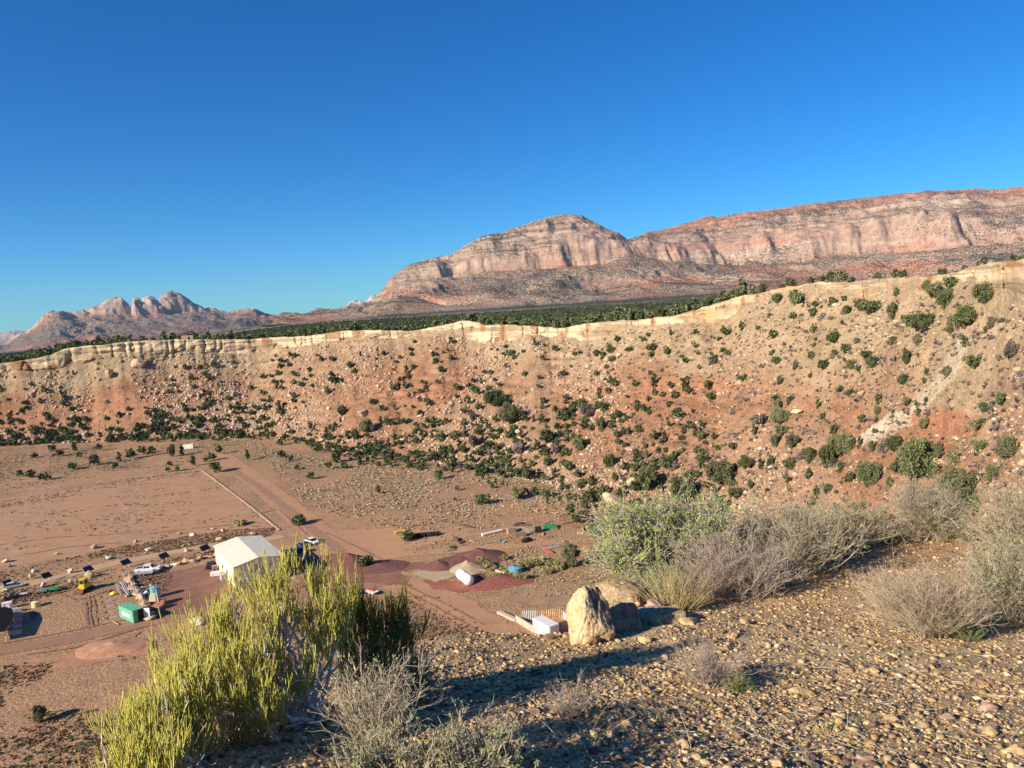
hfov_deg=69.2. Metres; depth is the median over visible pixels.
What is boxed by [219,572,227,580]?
utility box
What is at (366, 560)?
juniper
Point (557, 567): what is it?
rabbitbrush
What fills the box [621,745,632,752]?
rock
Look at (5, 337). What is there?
butte
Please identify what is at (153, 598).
tractor
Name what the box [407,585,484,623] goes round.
wheel track
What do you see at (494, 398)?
juniper
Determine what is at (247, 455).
juniper
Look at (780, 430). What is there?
juniper
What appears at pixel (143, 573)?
flatbed trailer
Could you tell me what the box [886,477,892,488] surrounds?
juniper
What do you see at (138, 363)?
boulder
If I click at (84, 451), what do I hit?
scrub
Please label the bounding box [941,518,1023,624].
dead shrub
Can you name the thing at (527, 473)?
juniper
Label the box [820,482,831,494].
juniper
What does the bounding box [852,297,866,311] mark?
juniper
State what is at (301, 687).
ephedra shrub
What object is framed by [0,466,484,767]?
dry weeds
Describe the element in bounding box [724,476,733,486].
juniper
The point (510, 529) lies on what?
crate
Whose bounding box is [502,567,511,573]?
rabbitbrush
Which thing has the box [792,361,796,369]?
juniper
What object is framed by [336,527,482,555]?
bare ground
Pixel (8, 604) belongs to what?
utility box
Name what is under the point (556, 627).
door
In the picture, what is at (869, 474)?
juniper
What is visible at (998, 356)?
dry shrubs
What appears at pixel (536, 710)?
rock
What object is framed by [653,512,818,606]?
dead shrub
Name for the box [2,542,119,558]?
wheel track
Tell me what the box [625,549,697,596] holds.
green shrub
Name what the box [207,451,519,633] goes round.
road
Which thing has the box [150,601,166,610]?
boulder
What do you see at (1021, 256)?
juniper
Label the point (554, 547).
tarp
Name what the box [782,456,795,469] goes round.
juniper
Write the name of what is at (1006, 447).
juniper
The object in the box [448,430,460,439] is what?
juniper
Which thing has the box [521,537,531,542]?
tyre heap
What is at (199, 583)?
cinder ground
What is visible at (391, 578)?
cinder ground
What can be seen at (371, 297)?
cliffs
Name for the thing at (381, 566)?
mound
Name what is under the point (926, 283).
juniper
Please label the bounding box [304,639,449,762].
dead shrub
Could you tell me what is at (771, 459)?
juniper
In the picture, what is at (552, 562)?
rabbitbrush
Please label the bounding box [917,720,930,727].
rock
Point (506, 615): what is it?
wall
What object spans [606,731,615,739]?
rock
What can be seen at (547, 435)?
juniper
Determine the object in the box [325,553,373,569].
mound
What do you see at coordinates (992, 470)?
juniper
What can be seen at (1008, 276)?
cliff
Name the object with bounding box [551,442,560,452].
juniper
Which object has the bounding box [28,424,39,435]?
juniper
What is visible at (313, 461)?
scrub
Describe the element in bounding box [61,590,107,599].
wheel track
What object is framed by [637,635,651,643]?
rock
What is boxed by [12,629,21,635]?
concrete block
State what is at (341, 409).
juniper
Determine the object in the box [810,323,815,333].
juniper
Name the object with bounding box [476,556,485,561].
rabbitbrush
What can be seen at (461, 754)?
grey shrub
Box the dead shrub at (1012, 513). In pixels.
[932,465,1023,571]
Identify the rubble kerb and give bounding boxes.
[0,469,200,494]
[201,469,279,530]
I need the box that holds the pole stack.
[115,579,136,596]
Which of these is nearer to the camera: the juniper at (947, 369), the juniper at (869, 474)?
the juniper at (947, 369)
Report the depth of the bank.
135.88 m
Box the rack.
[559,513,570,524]
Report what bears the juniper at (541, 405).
on the ground at (78, 688)
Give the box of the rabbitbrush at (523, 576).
[516,574,528,578]
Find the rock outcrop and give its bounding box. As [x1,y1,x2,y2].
[566,579,686,644]
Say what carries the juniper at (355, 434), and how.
on the ground at (78, 688)
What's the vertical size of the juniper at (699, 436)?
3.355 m
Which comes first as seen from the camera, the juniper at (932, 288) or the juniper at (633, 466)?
the juniper at (932, 288)
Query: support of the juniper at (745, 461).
on the ground at (78, 688)
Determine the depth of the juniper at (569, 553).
167.66 m
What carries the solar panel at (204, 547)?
on the ground at (78, 688)
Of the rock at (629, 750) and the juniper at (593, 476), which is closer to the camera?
the rock at (629, 750)
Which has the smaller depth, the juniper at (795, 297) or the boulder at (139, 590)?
the boulder at (139, 590)
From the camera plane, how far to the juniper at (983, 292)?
142.99 m
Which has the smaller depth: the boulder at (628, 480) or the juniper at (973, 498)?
the juniper at (973, 498)
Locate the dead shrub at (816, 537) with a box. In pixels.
[731,482,874,590]
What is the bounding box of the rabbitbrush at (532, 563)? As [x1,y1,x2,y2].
[522,559,535,566]
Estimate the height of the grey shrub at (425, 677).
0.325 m
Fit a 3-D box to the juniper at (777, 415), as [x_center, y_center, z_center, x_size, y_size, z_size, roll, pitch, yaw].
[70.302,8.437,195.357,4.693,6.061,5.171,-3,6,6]
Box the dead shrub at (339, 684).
[317,646,395,703]
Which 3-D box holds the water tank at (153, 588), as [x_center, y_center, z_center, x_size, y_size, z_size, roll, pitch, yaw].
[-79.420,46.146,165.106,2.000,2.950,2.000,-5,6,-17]
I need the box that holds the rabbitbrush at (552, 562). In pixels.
[545,557,564,568]
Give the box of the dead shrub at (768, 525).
[723,493,792,563]
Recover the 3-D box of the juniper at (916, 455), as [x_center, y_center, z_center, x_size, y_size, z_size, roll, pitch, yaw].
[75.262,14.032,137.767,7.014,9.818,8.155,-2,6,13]
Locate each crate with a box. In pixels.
[506,526,515,533]
[513,531,525,537]
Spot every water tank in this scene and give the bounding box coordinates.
[149,585,159,597]
[508,565,521,573]
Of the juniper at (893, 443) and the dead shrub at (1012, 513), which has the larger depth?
the juniper at (893, 443)
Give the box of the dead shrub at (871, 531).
[797,487,912,556]
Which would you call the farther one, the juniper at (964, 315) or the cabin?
the cabin
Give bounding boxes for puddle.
[28,612,37,618]
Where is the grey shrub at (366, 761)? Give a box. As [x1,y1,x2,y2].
[320,710,454,767]
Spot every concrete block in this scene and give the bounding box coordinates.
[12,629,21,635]
[13,623,21,628]
[14,607,22,611]
[14,612,22,617]
[14,617,21,622]
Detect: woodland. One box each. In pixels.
[0,278,756,362]
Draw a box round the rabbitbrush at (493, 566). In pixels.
[487,563,497,570]
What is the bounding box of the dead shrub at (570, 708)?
[542,670,613,721]
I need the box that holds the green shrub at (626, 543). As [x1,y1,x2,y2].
[567,481,730,590]
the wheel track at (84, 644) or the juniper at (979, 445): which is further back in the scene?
the wheel track at (84, 644)
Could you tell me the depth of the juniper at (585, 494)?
221.90 m
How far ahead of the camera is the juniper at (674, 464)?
217.18 m
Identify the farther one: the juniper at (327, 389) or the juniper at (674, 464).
the juniper at (327, 389)
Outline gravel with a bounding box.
[174,527,1023,767]
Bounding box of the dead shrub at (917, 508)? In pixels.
[884,462,976,544]
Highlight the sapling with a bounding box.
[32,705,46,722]
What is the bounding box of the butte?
[0,330,23,343]
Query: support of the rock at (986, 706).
on the hilltop
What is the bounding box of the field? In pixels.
[0,472,277,566]
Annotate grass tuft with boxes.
[109,705,239,764]
[192,689,293,753]
[624,557,718,611]
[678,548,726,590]
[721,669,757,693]
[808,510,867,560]
[808,720,843,734]
[947,614,988,641]
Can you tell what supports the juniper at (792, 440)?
on the ground at (78, 688)
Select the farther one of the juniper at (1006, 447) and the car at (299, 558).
the car at (299, 558)
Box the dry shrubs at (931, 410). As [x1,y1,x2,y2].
[2,300,1023,519]
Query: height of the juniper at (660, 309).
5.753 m
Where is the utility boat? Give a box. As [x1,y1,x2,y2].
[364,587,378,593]
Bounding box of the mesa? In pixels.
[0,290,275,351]
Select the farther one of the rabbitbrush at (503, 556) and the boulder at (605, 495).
the boulder at (605, 495)
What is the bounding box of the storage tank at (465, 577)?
[456,568,473,585]
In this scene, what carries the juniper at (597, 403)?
on the ground at (78, 688)
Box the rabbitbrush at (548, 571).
[543,568,554,573]
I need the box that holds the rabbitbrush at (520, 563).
[516,559,529,567]
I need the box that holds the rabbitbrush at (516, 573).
[512,572,522,577]
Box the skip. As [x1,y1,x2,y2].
[542,523,555,528]
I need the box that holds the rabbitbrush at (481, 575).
[477,572,487,577]
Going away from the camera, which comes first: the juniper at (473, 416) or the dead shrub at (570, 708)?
the dead shrub at (570, 708)
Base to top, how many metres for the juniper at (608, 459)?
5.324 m
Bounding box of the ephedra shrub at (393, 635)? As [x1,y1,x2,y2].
[310,571,437,697]
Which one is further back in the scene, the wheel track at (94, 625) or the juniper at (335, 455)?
the juniper at (335, 455)
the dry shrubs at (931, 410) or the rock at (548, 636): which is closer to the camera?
the rock at (548, 636)
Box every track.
[1,531,138,544]
[1,601,215,642]
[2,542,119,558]
[25,626,143,654]
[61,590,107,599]
[84,598,89,629]
[87,596,93,626]
[92,596,98,624]
[112,496,150,535]
[147,522,255,533]
[226,467,345,551]
[261,509,307,534]
[325,532,382,559]
[404,591,473,627]
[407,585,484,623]
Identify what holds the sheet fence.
on the ground at (78, 688)
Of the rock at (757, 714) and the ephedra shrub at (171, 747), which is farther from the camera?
the rock at (757, 714)
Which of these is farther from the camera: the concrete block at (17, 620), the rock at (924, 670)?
the concrete block at (17, 620)
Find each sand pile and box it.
[449,560,482,574]
[516,526,534,531]
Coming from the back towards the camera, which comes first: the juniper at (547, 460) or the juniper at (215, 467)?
the juniper at (215, 467)
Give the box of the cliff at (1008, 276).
[0,259,1023,371]
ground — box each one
[0,276,1023,767]
[158,565,241,614]
[299,553,427,587]
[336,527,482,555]
[411,570,455,581]
[423,580,468,591]
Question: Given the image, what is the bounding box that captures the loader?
[72,577,94,594]
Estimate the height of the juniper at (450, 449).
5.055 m
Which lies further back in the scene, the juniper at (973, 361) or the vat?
the vat
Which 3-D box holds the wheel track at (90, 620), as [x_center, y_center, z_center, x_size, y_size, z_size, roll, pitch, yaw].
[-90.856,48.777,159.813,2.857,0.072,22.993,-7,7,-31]
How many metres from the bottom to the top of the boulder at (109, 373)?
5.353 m
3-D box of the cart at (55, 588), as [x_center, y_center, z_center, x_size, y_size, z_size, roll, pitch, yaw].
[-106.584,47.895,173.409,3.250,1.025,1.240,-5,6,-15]
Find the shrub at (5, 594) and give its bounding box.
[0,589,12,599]
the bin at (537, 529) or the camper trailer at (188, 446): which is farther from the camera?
the camper trailer at (188, 446)
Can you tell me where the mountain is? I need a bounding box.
[260,186,1023,326]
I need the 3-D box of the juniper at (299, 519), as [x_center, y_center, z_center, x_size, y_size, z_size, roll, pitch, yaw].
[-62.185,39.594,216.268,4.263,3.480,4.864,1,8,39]
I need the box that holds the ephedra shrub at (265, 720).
[243,678,309,742]
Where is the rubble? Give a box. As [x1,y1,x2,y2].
[0,275,1023,534]
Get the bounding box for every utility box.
[1,601,12,607]
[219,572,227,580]
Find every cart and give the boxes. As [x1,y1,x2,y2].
[35,588,46,593]
[47,586,60,591]
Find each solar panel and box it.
[2,579,11,584]
[41,571,52,581]
[83,565,93,571]
[120,558,131,567]
[158,552,169,561]
[199,544,210,553]
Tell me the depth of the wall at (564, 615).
140.54 m
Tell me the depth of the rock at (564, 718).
3.06 m
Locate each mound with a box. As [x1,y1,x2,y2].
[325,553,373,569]
[347,559,409,574]
[421,560,448,571]
[431,556,471,570]
[452,547,506,563]
[462,574,534,590]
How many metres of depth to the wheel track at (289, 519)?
224.10 m
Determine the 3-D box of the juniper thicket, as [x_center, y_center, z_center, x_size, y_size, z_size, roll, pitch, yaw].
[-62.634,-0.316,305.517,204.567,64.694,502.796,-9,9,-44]
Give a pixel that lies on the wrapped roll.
(492, 532)
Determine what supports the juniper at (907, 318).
on the ground at (78, 688)
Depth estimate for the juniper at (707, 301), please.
280.11 m
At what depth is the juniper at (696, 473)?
207.63 m
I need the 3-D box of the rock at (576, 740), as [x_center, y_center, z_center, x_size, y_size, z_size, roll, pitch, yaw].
[0.229,1.291,2.687,0.072,0.015,0.046,1,3,22]
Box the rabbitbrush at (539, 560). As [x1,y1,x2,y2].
[528,556,545,565]
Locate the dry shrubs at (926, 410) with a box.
[6,302,1023,534]
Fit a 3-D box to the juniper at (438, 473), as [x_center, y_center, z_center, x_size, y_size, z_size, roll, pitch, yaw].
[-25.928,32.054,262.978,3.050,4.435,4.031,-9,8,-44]
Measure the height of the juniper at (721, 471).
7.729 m
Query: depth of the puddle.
159.79 m
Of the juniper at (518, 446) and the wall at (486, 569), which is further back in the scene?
the juniper at (518, 446)
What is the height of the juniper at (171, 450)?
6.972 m
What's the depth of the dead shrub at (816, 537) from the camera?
7.46 m
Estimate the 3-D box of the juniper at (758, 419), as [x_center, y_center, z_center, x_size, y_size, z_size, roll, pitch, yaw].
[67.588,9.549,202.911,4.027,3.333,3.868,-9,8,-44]
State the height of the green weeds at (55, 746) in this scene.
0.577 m
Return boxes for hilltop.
[198,526,1023,767]
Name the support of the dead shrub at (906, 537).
on the hilltop
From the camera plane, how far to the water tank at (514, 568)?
166.25 m
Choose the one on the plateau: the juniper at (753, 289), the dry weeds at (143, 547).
the juniper at (753, 289)
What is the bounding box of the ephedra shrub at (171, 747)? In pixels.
[78,639,233,767]
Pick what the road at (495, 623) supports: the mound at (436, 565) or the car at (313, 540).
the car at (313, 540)
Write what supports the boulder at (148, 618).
on the ground at (78, 688)
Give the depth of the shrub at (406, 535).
194.53 m
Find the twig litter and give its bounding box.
[333,615,1023,767]
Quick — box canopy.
[0,607,13,640]
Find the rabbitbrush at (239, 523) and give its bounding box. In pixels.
[233,519,247,525]
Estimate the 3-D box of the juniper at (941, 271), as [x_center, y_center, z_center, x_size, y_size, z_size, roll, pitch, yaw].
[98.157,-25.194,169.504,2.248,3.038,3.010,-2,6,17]
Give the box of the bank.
[2,641,160,675]
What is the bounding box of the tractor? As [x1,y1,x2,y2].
[146,589,165,605]
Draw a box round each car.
[0,581,23,589]
[205,561,215,569]
[289,556,305,564]
[292,546,310,554]
[296,540,311,546]
[305,537,319,544]
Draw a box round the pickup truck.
[134,563,162,571]
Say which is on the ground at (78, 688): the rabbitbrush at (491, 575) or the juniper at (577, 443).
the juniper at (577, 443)
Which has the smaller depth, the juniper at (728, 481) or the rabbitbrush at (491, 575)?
the rabbitbrush at (491, 575)
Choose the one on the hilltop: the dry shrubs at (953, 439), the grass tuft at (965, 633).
the grass tuft at (965, 633)
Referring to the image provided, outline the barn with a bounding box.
[213,535,284,588]
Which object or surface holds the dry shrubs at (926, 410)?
on the ground at (78, 688)
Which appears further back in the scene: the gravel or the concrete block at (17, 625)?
the concrete block at (17, 625)
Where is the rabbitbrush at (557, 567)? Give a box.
[555,564,562,569]
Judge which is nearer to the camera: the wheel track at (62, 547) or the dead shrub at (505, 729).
the dead shrub at (505, 729)
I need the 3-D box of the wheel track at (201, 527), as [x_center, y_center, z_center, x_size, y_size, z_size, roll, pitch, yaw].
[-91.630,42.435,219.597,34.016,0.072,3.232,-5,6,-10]
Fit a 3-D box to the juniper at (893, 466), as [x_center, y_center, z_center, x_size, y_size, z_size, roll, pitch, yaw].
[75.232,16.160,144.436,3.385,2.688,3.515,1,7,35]
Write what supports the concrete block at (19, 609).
on the ground at (78, 688)
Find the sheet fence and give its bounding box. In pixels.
[521,607,562,620]
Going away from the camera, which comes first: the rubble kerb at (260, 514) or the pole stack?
the pole stack
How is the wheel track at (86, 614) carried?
on the road at (18, 646)
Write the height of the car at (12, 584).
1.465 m
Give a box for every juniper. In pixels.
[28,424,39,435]
[166,443,174,456]
[209,461,221,472]
[245,449,249,460]
[290,513,305,525]
[308,438,313,449]
[324,386,329,394]
[331,448,340,462]
[336,404,346,415]
[351,428,359,440]
[357,555,372,566]
[358,417,373,432]
[433,468,442,478]
[436,429,445,441]
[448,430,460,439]
[448,444,453,454]
[468,434,478,446]
[469,411,477,420]
[474,493,490,504]
[482,388,505,406]
[497,401,523,424]
[512,441,524,454]
[513,486,523,498]
[521,467,536,479]
[539,400,543,408]
[539,428,554,441]
[540,488,550,497]
[543,454,552,466]
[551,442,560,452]
[556,406,570,421]
[560,317,566,327]
[560,539,580,566]
[564,461,572,470]
[565,503,575,515]
[571,435,585,450]
[575,478,586,488]
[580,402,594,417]
[582,490,590,501]
[587,517,595,527]
[588,474,595,484]
[594,400,600,409]
[596,416,606,432]
[603,453,614,467]
[611,472,618,481]
[626,310,631,319]
[629,479,640,491]
[630,463,637,471]
[632,466,661,490]
[656,304,664,316]
[657,454,673,469]
[669,305,679,315]
[670,476,695,503]
[671,460,676,470]
[693,469,699,478]
[696,452,708,462]
[697,432,701,441]
[702,296,713,305]
[703,459,735,484]
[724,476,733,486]
[728,486,744,499]
[734,287,739,296]
[737,453,752,469]
[747,285,758,294]
[748,480,752,488]
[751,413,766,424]
[758,282,768,292]
[768,455,774,464]
[769,406,789,424]
[769,434,779,446]
[771,292,781,303]
[773,399,781,407]
[774,424,789,436]
[776,375,781,384]
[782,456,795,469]
[785,432,800,448]
[788,291,803,304]
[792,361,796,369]
[801,446,816,461]
[809,497,815,506]
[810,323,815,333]
[817,359,828,369]
[818,443,836,464]
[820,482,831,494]
[825,270,833,281]
[826,330,838,342]
[826,431,855,455]
[832,269,847,281]
[842,304,851,313]
[845,358,856,369]
[845,471,854,482]
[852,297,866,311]
[856,460,881,485]
[858,299,881,312]
[860,350,871,359]
[865,354,878,367]
[868,440,874,452]
[872,271,882,278]
[874,405,880,415]
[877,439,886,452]
[884,434,903,451]
[886,301,897,319]
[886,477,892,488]
[889,459,898,473]
[893,287,899,296]
[895,435,941,482]
[897,372,907,384]
[901,347,909,364]
[902,396,909,406]
[903,313,912,325]
[909,311,935,330]
[912,333,920,345]
[918,416,928,429]
[921,279,929,292]
[925,282,943,297]
[933,441,943,458]
[935,268,947,274]
[935,286,953,307]
[938,464,983,506]
[942,275,959,287]
[943,365,951,376]
[945,322,953,335]
[946,303,975,329]
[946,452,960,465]
[962,494,981,516]
[965,354,981,368]
[968,418,981,431]
[971,281,993,303]
[972,439,986,452]
[985,463,998,479]
[986,318,994,329]
[995,391,1006,404]
[995,434,1018,458]
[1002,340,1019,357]
[1016,253,1023,259]
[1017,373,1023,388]
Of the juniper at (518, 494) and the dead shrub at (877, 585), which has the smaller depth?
the dead shrub at (877, 585)
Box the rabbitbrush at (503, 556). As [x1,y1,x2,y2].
[498,554,508,559]
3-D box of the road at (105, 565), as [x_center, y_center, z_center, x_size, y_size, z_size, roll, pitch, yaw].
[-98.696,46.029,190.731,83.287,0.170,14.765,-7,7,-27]
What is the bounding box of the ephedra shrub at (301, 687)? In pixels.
[144,536,363,743]
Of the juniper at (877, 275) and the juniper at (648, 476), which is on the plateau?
the juniper at (877, 275)
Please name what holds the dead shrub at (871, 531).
on the hilltop
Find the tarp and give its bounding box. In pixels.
[542,545,562,549]
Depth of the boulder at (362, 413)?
355.66 m
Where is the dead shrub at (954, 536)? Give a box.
[913,508,987,543]
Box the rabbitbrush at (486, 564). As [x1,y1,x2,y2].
[480,559,491,568]
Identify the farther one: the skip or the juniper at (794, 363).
the juniper at (794, 363)
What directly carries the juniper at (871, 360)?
on the ground at (78, 688)
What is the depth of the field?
237.31 m
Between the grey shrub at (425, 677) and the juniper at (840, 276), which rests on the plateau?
the juniper at (840, 276)
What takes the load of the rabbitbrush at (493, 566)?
on the ground at (78, 688)
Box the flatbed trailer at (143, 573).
[133,568,158,576]
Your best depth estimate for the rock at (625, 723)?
2.97 m
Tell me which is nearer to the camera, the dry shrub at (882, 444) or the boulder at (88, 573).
the dry shrub at (882, 444)
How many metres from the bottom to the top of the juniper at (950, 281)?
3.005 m
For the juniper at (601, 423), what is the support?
on the ground at (78, 688)
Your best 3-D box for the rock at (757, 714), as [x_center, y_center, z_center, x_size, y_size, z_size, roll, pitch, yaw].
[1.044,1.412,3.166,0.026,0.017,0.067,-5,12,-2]
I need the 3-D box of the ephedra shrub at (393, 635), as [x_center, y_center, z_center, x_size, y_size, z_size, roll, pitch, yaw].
[-0.692,1.237,3.622,0.521,0.792,0.693,0,7,28]
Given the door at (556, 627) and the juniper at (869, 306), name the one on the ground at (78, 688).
the juniper at (869, 306)
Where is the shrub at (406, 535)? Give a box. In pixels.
[400,528,413,540]
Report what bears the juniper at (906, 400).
on the ground at (78, 688)
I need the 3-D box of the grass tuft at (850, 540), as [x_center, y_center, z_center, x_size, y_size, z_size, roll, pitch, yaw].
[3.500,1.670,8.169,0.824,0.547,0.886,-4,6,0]
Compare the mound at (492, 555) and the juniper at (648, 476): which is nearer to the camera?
the mound at (492, 555)
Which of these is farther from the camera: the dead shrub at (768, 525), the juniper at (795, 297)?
the juniper at (795, 297)
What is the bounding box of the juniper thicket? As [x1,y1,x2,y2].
[0,253,1016,546]
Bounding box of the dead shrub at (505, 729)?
[482,706,532,765]
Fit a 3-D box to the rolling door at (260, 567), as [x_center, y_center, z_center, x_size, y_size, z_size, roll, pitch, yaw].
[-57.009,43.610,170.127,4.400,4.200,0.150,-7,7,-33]
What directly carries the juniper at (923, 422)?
on the ground at (78, 688)
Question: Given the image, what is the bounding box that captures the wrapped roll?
[481,529,502,535]
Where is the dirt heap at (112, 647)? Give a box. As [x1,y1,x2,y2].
[75,637,149,658]
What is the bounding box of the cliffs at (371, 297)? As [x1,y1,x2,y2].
[337,294,377,308]
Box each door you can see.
[133,610,137,622]
[143,608,149,616]
[253,563,273,585]
[554,624,558,632]
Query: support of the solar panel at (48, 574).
on the ground at (78, 688)
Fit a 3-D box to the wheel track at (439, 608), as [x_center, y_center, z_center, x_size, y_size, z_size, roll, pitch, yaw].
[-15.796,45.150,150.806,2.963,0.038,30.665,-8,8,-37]
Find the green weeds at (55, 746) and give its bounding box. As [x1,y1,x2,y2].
[0,709,99,767]
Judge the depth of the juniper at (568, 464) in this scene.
250.80 m
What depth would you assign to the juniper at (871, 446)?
157.19 m
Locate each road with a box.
[0,535,284,591]
[0,575,411,654]
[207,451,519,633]
[373,537,602,559]
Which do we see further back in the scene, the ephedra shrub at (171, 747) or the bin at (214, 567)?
the bin at (214, 567)
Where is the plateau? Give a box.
[0,297,704,362]
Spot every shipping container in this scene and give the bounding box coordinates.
[118,602,149,622]
[533,615,558,633]
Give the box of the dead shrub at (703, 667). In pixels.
[663,633,770,689]
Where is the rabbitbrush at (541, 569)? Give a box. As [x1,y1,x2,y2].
[538,566,547,572]
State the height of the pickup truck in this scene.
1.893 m
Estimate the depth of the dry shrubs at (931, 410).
222.54 m
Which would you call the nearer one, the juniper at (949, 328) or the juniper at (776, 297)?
the juniper at (949, 328)
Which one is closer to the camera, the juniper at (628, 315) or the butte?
the juniper at (628, 315)
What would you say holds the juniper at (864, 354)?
on the ground at (78, 688)
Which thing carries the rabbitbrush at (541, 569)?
on the ground at (78, 688)
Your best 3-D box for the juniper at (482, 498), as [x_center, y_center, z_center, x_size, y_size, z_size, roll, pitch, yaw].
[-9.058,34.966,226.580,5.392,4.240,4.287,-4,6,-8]
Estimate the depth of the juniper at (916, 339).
159.97 m
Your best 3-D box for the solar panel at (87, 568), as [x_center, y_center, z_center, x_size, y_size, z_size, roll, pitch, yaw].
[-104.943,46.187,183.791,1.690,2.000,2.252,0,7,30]
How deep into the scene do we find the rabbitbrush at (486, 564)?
170.59 m
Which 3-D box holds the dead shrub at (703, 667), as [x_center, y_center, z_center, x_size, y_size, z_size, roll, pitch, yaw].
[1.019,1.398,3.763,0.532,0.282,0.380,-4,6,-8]
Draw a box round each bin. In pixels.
[212,564,217,570]
[535,526,540,532]
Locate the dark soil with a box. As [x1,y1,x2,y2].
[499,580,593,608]
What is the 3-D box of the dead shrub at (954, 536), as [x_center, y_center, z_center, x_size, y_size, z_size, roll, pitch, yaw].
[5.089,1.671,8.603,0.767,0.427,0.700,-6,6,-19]
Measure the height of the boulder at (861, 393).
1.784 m
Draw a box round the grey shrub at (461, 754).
[386,694,551,767]
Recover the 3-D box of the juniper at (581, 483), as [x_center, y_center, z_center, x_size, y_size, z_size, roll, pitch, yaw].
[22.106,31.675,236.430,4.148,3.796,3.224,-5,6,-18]
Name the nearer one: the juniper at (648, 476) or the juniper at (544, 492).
the juniper at (648, 476)
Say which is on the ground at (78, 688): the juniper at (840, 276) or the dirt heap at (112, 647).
the dirt heap at (112, 647)
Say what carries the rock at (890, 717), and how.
on the hilltop
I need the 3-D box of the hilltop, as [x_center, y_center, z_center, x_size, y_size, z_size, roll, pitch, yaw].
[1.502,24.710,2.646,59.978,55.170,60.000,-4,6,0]
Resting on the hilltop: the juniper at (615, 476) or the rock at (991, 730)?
the rock at (991, 730)
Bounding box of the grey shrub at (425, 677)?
[371,641,448,701]
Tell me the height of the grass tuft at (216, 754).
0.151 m
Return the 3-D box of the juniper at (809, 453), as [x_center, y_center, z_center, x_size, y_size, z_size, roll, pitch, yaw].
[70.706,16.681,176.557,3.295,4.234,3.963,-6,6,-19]
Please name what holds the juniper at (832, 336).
on the ground at (78, 688)
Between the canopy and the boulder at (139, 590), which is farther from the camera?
the boulder at (139, 590)
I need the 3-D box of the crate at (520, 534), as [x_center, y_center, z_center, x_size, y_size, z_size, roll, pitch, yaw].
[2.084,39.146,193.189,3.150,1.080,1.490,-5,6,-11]
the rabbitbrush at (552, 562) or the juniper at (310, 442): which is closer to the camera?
the rabbitbrush at (552, 562)
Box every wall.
[476,568,504,573]
[497,610,515,621]
[515,615,546,634]
[562,610,567,622]
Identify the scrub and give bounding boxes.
[0,439,303,490]
[257,450,644,534]
[396,534,624,596]
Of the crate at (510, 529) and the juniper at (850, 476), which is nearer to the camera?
the juniper at (850, 476)
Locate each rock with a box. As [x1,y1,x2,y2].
[531,707,540,713]
[541,633,555,639]
[561,714,570,720]
[565,737,582,744]
[571,733,580,739]
[577,704,589,713]
[582,636,597,644]
[590,729,598,737]
[601,740,610,746]
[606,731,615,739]
[621,719,629,725]
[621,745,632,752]
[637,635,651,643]
[646,599,661,605]
[648,617,663,624]
[670,604,684,610]
[676,738,689,748]
[679,617,697,625]
[732,731,742,738]
[739,618,750,623]
[754,710,760,717]
[772,758,784,767]
[788,687,815,696]
[801,758,821,766]
[809,705,823,710]
[811,710,818,718]
[855,754,873,760]
[868,668,879,673]
[883,714,897,720]
[917,669,928,672]
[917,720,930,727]
[939,713,955,719]
[977,702,1000,710]
[982,724,998,736]
[1000,743,1023,756]
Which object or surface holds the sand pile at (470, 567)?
on the ground at (78, 688)
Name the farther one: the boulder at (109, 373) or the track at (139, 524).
the boulder at (109, 373)
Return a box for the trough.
[210,570,221,575]
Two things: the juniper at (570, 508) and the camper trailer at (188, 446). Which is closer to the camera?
the juniper at (570, 508)
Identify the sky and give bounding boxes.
[0,0,1023,332]
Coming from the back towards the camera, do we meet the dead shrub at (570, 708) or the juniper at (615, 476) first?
the juniper at (615, 476)
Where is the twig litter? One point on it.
(753, 715)
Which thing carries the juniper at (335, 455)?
on the ground at (78, 688)
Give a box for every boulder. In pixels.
[84,570,92,577]
[105,370,112,377]
[121,571,132,576]
[127,586,141,590]
[131,359,145,368]
[132,588,142,594]
[140,599,148,605]
[143,614,155,620]
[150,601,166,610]
[190,617,204,625]
[357,410,367,416]
[602,492,624,505]
[626,477,634,484]
[790,409,803,413]
[857,390,865,396]
[931,458,942,466]
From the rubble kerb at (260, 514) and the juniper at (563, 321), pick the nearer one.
the rubble kerb at (260, 514)
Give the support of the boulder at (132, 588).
on the ground at (78, 688)
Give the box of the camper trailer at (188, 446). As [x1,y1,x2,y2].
[183,443,193,448]
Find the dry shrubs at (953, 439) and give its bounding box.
[588,292,1023,528]
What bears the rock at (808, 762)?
on the hilltop
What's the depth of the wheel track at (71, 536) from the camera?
218.42 m
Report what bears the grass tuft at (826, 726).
on the hilltop
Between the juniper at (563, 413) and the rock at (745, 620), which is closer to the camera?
the rock at (745, 620)
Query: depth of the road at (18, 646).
148.57 m
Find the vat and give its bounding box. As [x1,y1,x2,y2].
[31,600,40,607]
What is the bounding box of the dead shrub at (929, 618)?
[841,541,1018,644]
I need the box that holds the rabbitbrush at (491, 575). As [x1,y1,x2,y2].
[485,573,494,576]
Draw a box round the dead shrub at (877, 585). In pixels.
[846,551,945,618]

